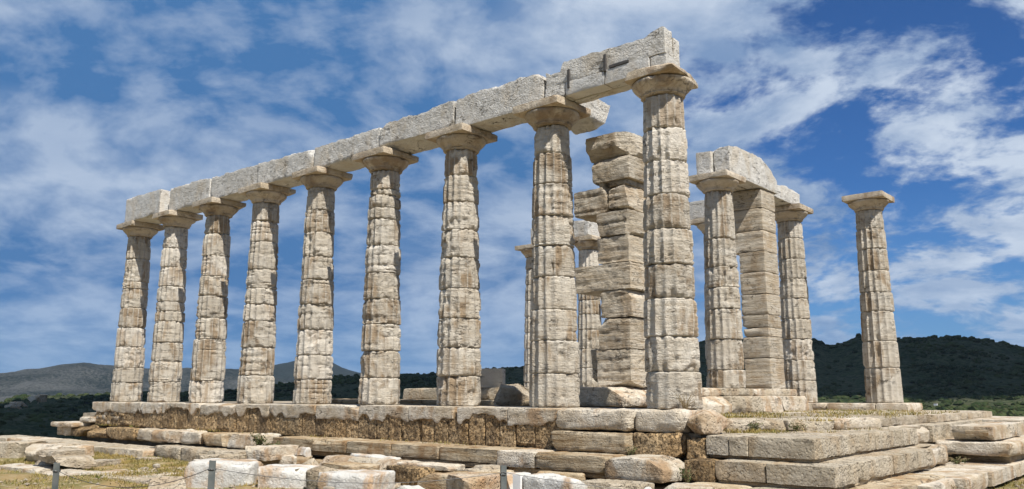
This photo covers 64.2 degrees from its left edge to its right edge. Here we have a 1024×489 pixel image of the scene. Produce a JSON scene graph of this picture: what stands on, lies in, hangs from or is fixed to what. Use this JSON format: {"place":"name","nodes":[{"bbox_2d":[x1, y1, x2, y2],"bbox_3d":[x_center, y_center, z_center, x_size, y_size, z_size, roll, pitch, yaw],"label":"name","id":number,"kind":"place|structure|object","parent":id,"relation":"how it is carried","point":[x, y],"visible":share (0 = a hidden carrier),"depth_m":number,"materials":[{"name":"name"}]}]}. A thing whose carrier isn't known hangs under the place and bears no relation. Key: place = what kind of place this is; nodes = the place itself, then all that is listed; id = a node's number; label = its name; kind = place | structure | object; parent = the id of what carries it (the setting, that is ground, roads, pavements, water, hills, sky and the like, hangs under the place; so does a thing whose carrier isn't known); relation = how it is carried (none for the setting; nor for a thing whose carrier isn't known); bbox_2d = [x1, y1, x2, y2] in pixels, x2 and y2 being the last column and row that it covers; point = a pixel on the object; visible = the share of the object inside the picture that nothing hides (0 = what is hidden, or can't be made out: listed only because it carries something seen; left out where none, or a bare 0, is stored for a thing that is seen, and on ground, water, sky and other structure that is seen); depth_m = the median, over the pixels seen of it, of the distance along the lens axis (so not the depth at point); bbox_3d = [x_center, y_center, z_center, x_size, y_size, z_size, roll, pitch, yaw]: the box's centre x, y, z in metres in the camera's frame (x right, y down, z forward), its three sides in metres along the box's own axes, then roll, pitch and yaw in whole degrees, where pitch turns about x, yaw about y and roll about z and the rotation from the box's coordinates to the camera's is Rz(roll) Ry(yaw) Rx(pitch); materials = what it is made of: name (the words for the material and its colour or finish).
{"place":"outdoors","nodes":[
{"label":"outdoors","id":0,"kind":"place"},
{"bbox_2d":[0,363,292,401],"bbox_3d":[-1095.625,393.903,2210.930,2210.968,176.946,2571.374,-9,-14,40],"label":"hill","id":1,"kind":"structure","parent":0,"point":[76,379],"depth_m":2200.62,"materials":[{"name":"grey"}]},
{"bbox_2d":[273,361,359,381],"bbox_3d":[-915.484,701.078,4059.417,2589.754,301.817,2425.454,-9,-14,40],"label":"hill","id":2,"kind":"structure","parent":0,"point":[285,371],"depth_m":4013.00,"materials":[{"name":"grey stone"}]},
{"bbox_2d":[480,368,504,387],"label":"stone block","id":3,"kind":"structure","parent":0,"point":[492,377],"depth_m":19.62,"materials":[{"name":"stone"}]},
{"bbox_2d":[0,335,1023,438],"bbox_3d":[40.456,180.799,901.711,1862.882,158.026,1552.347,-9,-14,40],"label":"hill","id":4,"kind":"structure","parent":0,"point":[855,371],"depth_m":707.42,"materials":[{"name":"green plant"}]},
{"bbox_2d":[4,394,47,409],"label":"rock outcrop","id":5,"kind":"object","parent":4,"relation":"on","point":[38,398],"visible":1,"depth_m":475.44,"materials":[{"name":"stone"}]},
{"bbox_2d":[0,333,1023,439],"bbox_3d":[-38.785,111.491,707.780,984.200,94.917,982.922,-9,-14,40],"label":"scrub","id":6,"kind":"object","parent":4,"relation":"on","point":[1014,408],"visible":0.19,"depth_m":669.77,"materials":[{"name":"green plant"}]},
{"bbox_2d":[0,453,1023,488],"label":"ground","id":7,"kind":"structure","parent":0,"point":[10,476],"depth_m":15.39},
{"bbox_2d":[0,440,45,457],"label":"fallen block","id":8,"kind":"object","parent":7,"relation":"on","point":[12,449],"depth_m":20.51,"materials":[{"name":"grey stone"}]},
{"bbox_2d":[0,463,61,473],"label":"fallen block","id":9,"kind":"object","parent":7,"relation":"on","point":[26,468],"depth_m":17.94,"materials":[{"name":"stone"}]},
{"bbox_2d":[34,460,67,467],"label":"fallen block","id":10,"kind":"object","parent":7,"relation":"on","point":[39,462],"depth_m":18.53,"materials":[{"name":"stone"}]},
{"bbox_2d":[25,443,79,461],"bbox_3d":[-11.457,5.178,20.215,1.094,0.472,0.917,-6,-12,28],"label":"fallen block","id":11,"kind":"object","parent":7,"relation":"on","point":[31,451],"depth_m":20.05,"materials":[{"name":"stone"}]},
{"bbox_2d":[52,462,60,488],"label":"fence post","id":12,"kind":"object","parent":7,"relation":"on","point":[56,471],"visible":1,"depth_m":5.04,"materials":[{"name":"metal"}]},
{"bbox_2d":[33,454,95,468],"bbox_3d":[-9.958,4.803,18.141,0.960,0.311,1.520,9,-14,-41],"label":"fallen block","id":13,"kind":"object","parent":7,"relation":"on","point":[82,461],"depth_m":17.70,"materials":[{"name":"stone"}]},
{"bbox_2d":[36,448,84,455],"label":"fallen block","id":14,"kind":"object","parent":13,"relation":"on","point":[58,452],"depth_m":18.27,"materials":[{"name":"stone"}]},
{"bbox_2d":[58,444,93,455],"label":"fallen block","id":15,"kind":"object","parent":7,"relation":"on","point":[88,449],"depth_m":20.13,"materials":[{"name":"stone"}]},
{"bbox_2d":[43,469,114,475],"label":"fallen block","id":16,"kind":"object","parent":7,"relation":"on","point":[70,472],"depth_m":16.76,"materials":[{"name":"stone"}]},
{"bbox_2d":[93,459,120,466],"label":"fallen block","id":17,"kind":"object","parent":7,"relation":"on","point":[103,462],"depth_m":18.73,"materials":[{"name":"stone"}]},
{"bbox_2d":[100,474,174,483],"bbox_3d":[-7.185,4.600,15.832,1.644,0.202,0.823,-6,-12,30],"label":"fallen block","id":18,"kind":"object","parent":7,"relation":"on","point":[143,479],"depth_m":15.68,"materials":[{"name":"stone"}]},
{"bbox_2d":[101,469,176,475],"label":"fallen block","id":19,"kind":"object","parent":7,"relation":"on","point":[118,470],"depth_m":16.82,"materials":[{"name":"stone"}]},
{"bbox_2d":[135,457,161,460],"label":"fallen block","id":20,"kind":"object","parent":7,"relation":"on","point":[145,458],"depth_m":20.04,"materials":[{"name":"stone"}]},
{"bbox_2d":[148,476,185,488],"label":"fallen block","id":21,"kind":"object","parent":7,"relation":"on","point":[180,484],"depth_m":13.58,"materials":[{"name":"stone"}]},
{"bbox_2d":[207,460,216,488],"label":"fence post","id":22,"kind":"object","parent":7,"relation":"on","point":[212,469],"visible":1,"depth_m":4.54,"materials":[{"name":"metal"}]},
{"bbox_2d":[60,469,207,487],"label":"fence wire","id":23,"kind":"object","parent":22,"relation":"attached to","point":[134,487],"visible":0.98,"depth_m":4.80,"materials":[{"name":"metal"}]},
{"bbox_2d":[216,468,501,482],"bbox_3d":[-0.868,1.371,4.887,1.763,0.127,0.003,4,-11,-23],"label":"fence wire","id":24,"kind":"object","parent":22,"relation":"attached to","point":[351,482],"visible":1,"depth_m":4.81,"materials":[{"name":"metal"}]},
{"bbox_2d":[197,454,246,458],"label":"fallen block","id":25,"kind":"object","parent":7,"relation":"on","point":[224,456],"depth_m":17.10,"materials":[{"name":"stone"}]},
{"bbox_2d":[213,450,311,455],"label":"fallen block","id":26,"kind":"object","parent":25,"relation":"on","point":[231,452],"depth_m":17.59,"materials":[{"name":"stone"}]},
{"bbox_2d":[184,458,262,487],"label":"fallen block","id":27,"kind":"object","parent":7,"relation":"on","point":[223,478],"depth_m":14.76,"materials":[{"name":"white stone"}]},
{"bbox_2d":[260,456,312,465],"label":"fallen block","id":28,"kind":"object","parent":7,"relation":"on","point":[301,459],"depth_m":16.52,"materials":[{"name":"stone"}]},
{"bbox_2d":[245,445,298,460],"bbox_3d":[-4.916,4.240,16.647,0.650,0.287,0.966,-6,-12,29],"label":"fallen block","id":29,"kind":"object","parent":28,"relation":"on","point":[267,453],"depth_m":16.33,"materials":[{"name":"stone"}]},
{"bbox_2d":[279,455,296,463],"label":"fallen block","id":30,"kind":"object","parent":28,"relation":"on","point":[289,459],"depth_m":16.43,"materials":[{"name":"stone"}]},
{"bbox_2d":[295,447,310,456],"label":"fallen block","id":31,"kind":"object","parent":28,"relation":"on","point":[304,451],"depth_m":16.83,"materials":[{"name":"white stone"}]},
{"bbox_2d":[258,464,318,488],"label":"fallen block","id":32,"kind":"object","parent":7,"relation":"on","point":[280,471],"depth_m":14.05,"materials":[{"name":"white stone"}]},
{"bbox_2d":[302,458,319,465],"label":"fallen block","id":33,"kind":"object","parent":7,"relation":"on","point":[312,461],"depth_m":15.41,"materials":[{"name":"stone"}]},
{"bbox_2d":[306,466,337,488],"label":"fallen block","id":34,"kind":"object","parent":7,"relation":"on","point":[312,474],"depth_m":13.70,"materials":[{"name":"stone"}]},
{"bbox_2d":[323,486,334,488],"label":"stone chip","id":35,"kind":"object","parent":7,"relation":"on","point":[327,487],"visible":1,"depth_m":13.22,"materials":[{"name":"stone"}]},
{"bbox_2d":[321,461,379,469],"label":"fallen block","id":36,"kind":"object","parent":7,"relation":"on","point":[349,465],"depth_m":14.54,"materials":[{"name":"stone"}]},
{"bbox_2d":[317,469,394,488],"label":"fallen block","id":37,"kind":"object","parent":7,"relation":"on","point":[370,479],"depth_m":13.43,"materials":[{"name":"white stone"}]},
{"bbox_2d":[319,455,400,469],"bbox_3d":[-2.873,4.168,15.408,1.980,0.292,0.516,-9,-14,41],"label":"fallen block","id":38,"kind":"object","parent":7,"relation":"on","point":[383,462],"depth_m":15.31,"materials":[{"name":"stone"}]},
{"bbox_2d":[395,485,424,488],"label":"fallen block","id":39,"kind":"object","parent":7,"relation":"on","point":[409,487],"depth_m":11.97,"materials":[{"name":"white stone"}]},
{"bbox_2d":[386,464,441,485],"bbox_3d":[-1.839,4.244,14.794,0.843,0.541,1.616,9,-14,-40],"label":"fallen block","id":40,"kind":"object","parent":7,"relation":"on","point":[413,474],"depth_m":14.21,"materials":[{"name":"stone"}]},
{"bbox_2d":[396,460,464,470],"bbox_3d":[-1.756,4.023,14.896,2.146,0.123,0.518,-9,-14,40],"label":"fallen block","id":41,"kind":"object","parent":40,"relation":"on","point":[438,466],"depth_m":14.37,"materials":[{"name":"stone"}]},
{"bbox_2d":[417,469,513,488],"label":"fallen block","id":42,"kind":"object","parent":7,"relation":"on","point":[431,483],"depth_m":12.81,"materials":[{"name":"stone"}]},
{"bbox_2d":[446,472,499,488],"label":"fallen block","id":43,"kind":"object","parent":7,"relation":"on","point":[490,481],"depth_m":11.88,"materials":[{"name":"beige stone"}]},
{"bbox_2d":[464,468,493,471],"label":"fallen block","id":44,"kind":"object","parent":7,"relation":"on","point":[476,470],"depth_m":13.07,"materials":[{"name":"stone"}]},
{"bbox_2d":[472,464,499,469],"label":"fallen block","id":45,"kind":"object","parent":7,"relation":"on","point":[493,467],"depth_m":13.76,"materials":[{"name":"stone"}]},
{"bbox_2d":[500,465,506,488],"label":"fence post","id":46,"kind":"object","parent":7,"relation":"on","point":[503,479],"visible":1,"depth_m":5.22,"materials":[{"name":"metal"}]},
{"bbox_2d":[504,472,619,488],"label":"fence wire","id":47,"kind":"object","parent":46,"relation":"attached to","point":[561,481],"visible":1,"depth_m":5.21,"materials":[{"name":"metal"}]},
{"bbox_2d":[0,401,1023,488],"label":"temple platform","id":48,"kind":"structure","parent":7,"relation":"on","point":[594,442],"depth_m":14.52,"materials":[{"name":"stone"}]},
{"bbox_2d":[110,220,164,401],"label":"marble column","id":49,"kind":"structure","parent":48,"relation":"on","point":[128,373],"depth_m":26.84,"materials":[{"name":"beige stone"}]},
{"bbox_2d":[124,189,169,224],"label":"architrave block","id":50,"kind":"structure","parent":49,"relation":"on","point":[144,207],"depth_m":26.53,"materials":[{"name":"grey stone"}]},
{"bbox_2d":[147,210,202,401],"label":"marble column","id":51,"kind":"structure","parent":48,"relation":"on","point":[165,375],"depth_m":25.21,"materials":[{"name":"beige stone"}]},
{"bbox_2d":[169,179,211,213],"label":"architrave block","id":52,"kind":"structure","parent":51,"relation":"on","point":[183,197],"depth_m":25.09,"materials":[{"name":"grey stone"}]},
{"bbox_2d":[189,197,245,402],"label":"marble column","id":53,"kind":"structure","parent":48,"relation":"on","point":[207,377],"depth_m":23.59,"materials":[{"name":"beige stone"}]},
{"bbox_2d":[249,432,266,445],"bbox_3d":[-5.824,4.465,18.691,0.409,0.402,0.497,-1,-10,6],"label":"weed","id":54,"kind":"object","parent":48,"relation":"on","point":[259,440],"visible":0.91,"depth_m":18.65,"materials":[{"name":"green plant"}]},
{"bbox_2d":[237,182,295,403],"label":"marble column","id":55,"kind":"structure","parent":48,"relation":"on","point":[256,381],"depth_m":21.97,"materials":[{"name":"beige stone"}]},
{"bbox_2d":[211,165,257,201],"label":"architrave block","id":56,"kind":"structure","parent":55,"relation":"on","point":[227,185],"depth_m":23.54,"materials":[{"name":"grey stone"}]},
{"bbox_2d":[292,166,352,403],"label":"marble column","id":57,"kind":"structure","parent":48,"relation":"on","point":[313,371],"depth_m":20.35,"materials":[{"name":"beige stone"}]},
{"bbox_2d":[258,150,314,187],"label":"architrave block","id":58,"kind":"structure","parent":57,"relation":"on","point":[277,172],"depth_m":21.88,"materials":[{"name":"grey stone"}]},
{"bbox_2d":[350,453,400,459],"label":"fallen block","id":59,"kind":"object","parent":48,"relation":"on","point":[372,455],"depth_m":15.80,"materials":[{"name":"white stone"}]},
{"bbox_2d":[352,146,418,404],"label":"marble column","id":60,"kind":"structure","parent":48,"relation":"on","point":[380,358],"depth_m":18.74,"materials":[{"name":"beige stone"}]},
{"bbox_2d":[314,128,381,171],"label":"architrave block","id":61,"kind":"structure","parent":60,"relation":"on","point":[338,155],"depth_m":20.26,"materials":[{"name":"grey stone"}]},
{"bbox_2d":[425,122,497,405],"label":"marble column","id":62,"kind":"structure","parent":48,"relation":"on","point":[461,145],"depth_m":17.12,"materials":[{"name":"beige stone"}]},
{"bbox_2d":[380,101,456,154],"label":"architrave block","id":63,"kind":"structure","parent":62,"relation":"on","point":[406,134],"depth_m":18.61,"materials":[{"name":"grey stone"}]},
{"bbox_2d":[292,387,646,406],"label":"cella wall","id":64,"kind":"structure","parent":48,"relation":"on","point":[613,396],"depth_m":16.33,"materials":[{"name":"grey stone"}]},
{"bbox_2d":[591,349,599,381],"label":"wall block","id":65,"kind":"structure","parent":64,"relation":"on","point":[594,363],"depth_m":17.32,"materials":[{"name":"grey stone"}]},
{"bbox_2d":[493,384,528,405],"bbox_3d":[-0.013,3.363,18.200,0.831,0.479,0.480,4,2,13],"label":"stone block","id":66,"kind":"object","parent":48,"relation":"on","point":[512,394],"depth_m":18.02,"materials":[{"name":"stone"}]},
{"bbox_2d":[512,95,590,407],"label":"marble column","id":67,"kind":"structure","parent":48,"relation":"on","point":[554,360],"depth_m":15.49,"materials":[{"name":"beige stone"}]},
{"bbox_2d":[456,74,546,132],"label":"architrave block","id":68,"kind":"structure","parent":67,"relation":"on","point":[489,110],"depth_m":17.02,"materials":[{"name":"grey stone"}]},
{"bbox_2d":[570,99,609,134],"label":"architrave block","id":69,"kind":"structure","parent":67,"relation":"on","point":[595,119],"depth_m":17.52,"materials":[{"name":"grey stone"}]},
{"bbox_2d":[574,235,601,386],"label":"marble column","id":70,"kind":"structure","parent":48,"relation":"on","point":[589,314],"depth_m":29.22,"materials":[{"name":"beige stone"}]},
{"bbox_2d":[531,220,599,243],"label":"architrave block","id":71,"kind":"structure","parent":70,"relation":"on","point":[583,228],"depth_m":29.87,"materials":[{"name":"grey stone"}]},
{"bbox_2d":[625,445,636,455],"bbox_3d":[1.883,3.307,13.013,0.234,0.229,0.223,-2,-11,13],"label":"weed","id":72,"kind":"object","parent":48,"relation":"on","point":[632,450],"visible":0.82,"depth_m":12.98,"materials":[{"name":"green plant"}]},
{"bbox_2d":[625,63,702,408],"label":"marble column","id":73,"kind":"structure","parent":48,"relation":"on","point":[671,328],"depth_m":13.88,"materials":[{"name":"beige stone"}]},
{"bbox_2d":[545,26,679,103],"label":"architrave block","id":74,"kind":"structure","parent":73,"relation":"on","point":[592,76],"depth_m":15.19,"materials":[{"name":"grey stone"}]},
{"bbox_2d":[676,393,695,408],"bbox_3d":[2.777,2.543,13.101,0.310,0.303,0.302,-9,-14,40],"label":"weed","id":75,"kind":"object","parent":48,"relation":"on","point":[684,406],"visible":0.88,"depth_m":13.11,"materials":[{"name":"beige plant"}]},
{"bbox_2d":[678,466,695,482],"bbox_3d":[2.553,3.380,11.938,0.372,0.299,0.278,4,-11,-20],"label":"weed","id":76,"kind":"object","parent":48,"relation":"on","point":[687,477],"visible":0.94,"depth_m":11.91,"materials":[{"name":"green plant"}]},
{"bbox_2d":[690,217,709,387],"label":"marble column","id":77,"kind":"structure","parent":48,"relation":"on","point":[699,223],"depth_m":26.50,"materials":[{"name":"beige stone"}]},
{"bbox_2d":[701,388,808,413],"bbox_3d":[5.241,3.860,20.188,1.658,0.619,6.896,-9,-14,40],"label":"porch base","id":78,"kind":"object","parent":48,"relation":"on","point":[729,400],"visible":0.66,"depth_m":19.77,"materials":[{"name":"stone"}]},
{"bbox_2d":[688,169,745,388],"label":"marble column","id":79,"kind":"structure","parent":78,"relation":"on","point":[725,352],"depth_m":20.74,"materials":[{"name":"beige stone"}]},
{"bbox_2d":[696,151,747,192],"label":"architrave block","id":80,"kind":"structure","parent":79,"relation":"on","point":[704,162],"depth_m":21.58,"materials":[{"name":"grey stone"}]},
{"bbox_2d":[714,146,777,194],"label":"architrave block","id":81,"kind":"structure","parent":79,"relation":"on","point":[754,170],"depth_m":22.07,"materials":[{"name":"grey stone"}]},
{"bbox_2d":[731,188,785,388],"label":"stone pier","id":82,"kind":"structure","parent":78,"relation":"on","point":[755,232],"depth_m":22.38,"materials":[{"name":"stone"}]},
{"bbox_2d":[748,418,764,430],"bbox_3d":[4.067,3.048,13.727,0.302,0.257,0.307,3,-11,-17],"label":"weed","id":83,"kind":"object","parent":48,"relation":"on","point":[752,425],"visible":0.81,"depth_m":13.68,"materials":[{"name":"green plant"}]},
{"bbox_2d":[774,203,817,402],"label":"marble column","id":84,"kind":"structure","parent":48,"relation":"on","point":[799,365],"depth_m":24.39,"materials":[{"name":"beige stone"}]},
{"bbox_2d":[774,185,799,206],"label":"architrave block","id":85,"kind":"structure","parent":84,"relation":"on","point":[785,195],"depth_m":24.43,"materials":[{"name":"grey stone"}]},
{"bbox_2d":[789,421,805,430],"bbox_3d":[4.791,3.076,13.725,0.207,0.200,0.281,6,-12,-32],"label":"weed","id":86,"kind":"object","parent":48,"relation":"on","point":[796,427],"visible":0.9,"depth_m":13.72,"materials":[{"name":"green plant"}]},
{"bbox_2d":[842,190,903,402],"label":"marble column","id":87,"kind":"structure","parent":48,"relation":"on","point":[882,371],"depth_m":22.88,"materials":[{"name":"beige stone"}]},
{"bbox_2d":[948,456,970,463],"bbox_3d":[8.511,4.122,15.591,0.502,0.178,0.411,1,-10,-3],"label":"weed","id":88,"kind":"object","parent":48,"relation":"on","point":[956,461],"visible":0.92,"depth_m":15.57,"materials":[{"name":"green plant"}]},
{"bbox_2d":[959,454,1023,462],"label":"stone slab","id":89,"kind":"structure","parent":48,"relation":"on","point":[993,459],"depth_m":16.00,"materials":[{"name":"stone"}]},
{"bbox_2d":[935,435,1023,456],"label":"stone slab","id":90,"kind":"structure","parent":89,"relation":"on","point":[1010,447],"depth_m":15.85,"materials":[{"name":"stone"}]},
{"bbox_2d":[952,422,1023,440],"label":"stone block","id":91,"kind":"structure","parent":90,"relation":"on","point":[992,431],"depth_m":16.13,"materials":[{"name":"stone"}]},
{"bbox_2d":[0,408,1023,488],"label":"dry grass","id":92,"kind":"structure","parent":7,"relation":"on","point":[182,463],"depth_m":16.71,"materials":[{"name":"beige plant"}]},
{"bbox_2d":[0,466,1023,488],"bbox_3d":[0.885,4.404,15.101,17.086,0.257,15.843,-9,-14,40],"label":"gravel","id":93,"kind":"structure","parent":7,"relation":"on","point":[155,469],"depth_m":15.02,"materials":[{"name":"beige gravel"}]},
{"bbox_2d":[513,475,521,488],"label":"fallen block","id":94,"kind":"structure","parent":7,"relation":"on","point":[517,481],"depth_m":11.47,"materials":[{"name":"white stone"}]},
{"bbox_2d":[507,472,530,488],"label":"fallen block","id":95,"kind":"object","parent":7,"relation":"on","point":[509,481],"depth_m":11.92,"materials":[{"name":"white stone"}]},
{"bbox_2d":[522,473,586,488],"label":"fallen block","id":96,"kind":"object","parent":7,"relation":"on","point":[530,482],"depth_m":11.20,"materials":[{"name":"white stone"}]},
{"bbox_2d":[537,471,585,480],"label":"fallen block","id":97,"kind":"object","parent":7,"relation":"on","point":[580,476],"depth_m":12.64,"materials":[{"name":"stone"}]},
{"bbox_2d":[581,479,654,488],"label":"fallen block","id":98,"kind":"object","parent":7,"relation":"on","point":[615,483],"depth_m":10.92,"materials":[{"name":"stone"}]},
{"bbox_2d":[664,483,714,488],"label":"fallen block","id":99,"kind":"object","parent":7,"relation":"on","point":[687,486],"depth_m":11.23,"materials":[{"name":"stone"}]},
{"bbox_2d":[0,0,1023,373],"label":"sky","id":100,"kind":"structure","parent":0,"point":[104,104],"materials":[{"name":"blue"}]},
{"bbox_2d":[515,244,533,387],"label":"marble column","id":101,"kind":"structure","parent":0,"point":[526,251],"depth_m":31.04,"materials":[{"name":"beige stone"}]},
{"bbox_2d":[574,131,646,387],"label":"stone pier","id":102,"kind":"structure","parent":0,"point":[612,208],"depth_m":17.07,"materials":[{"name":"stone"}]},
{"bbox_2d":[689,200,704,224],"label":"architrave block","id":103,"kind":"structure","parent":0,"point":[697,208],"depth_m":26.84,"materials":[{"name":"grey stone"}]}
]}

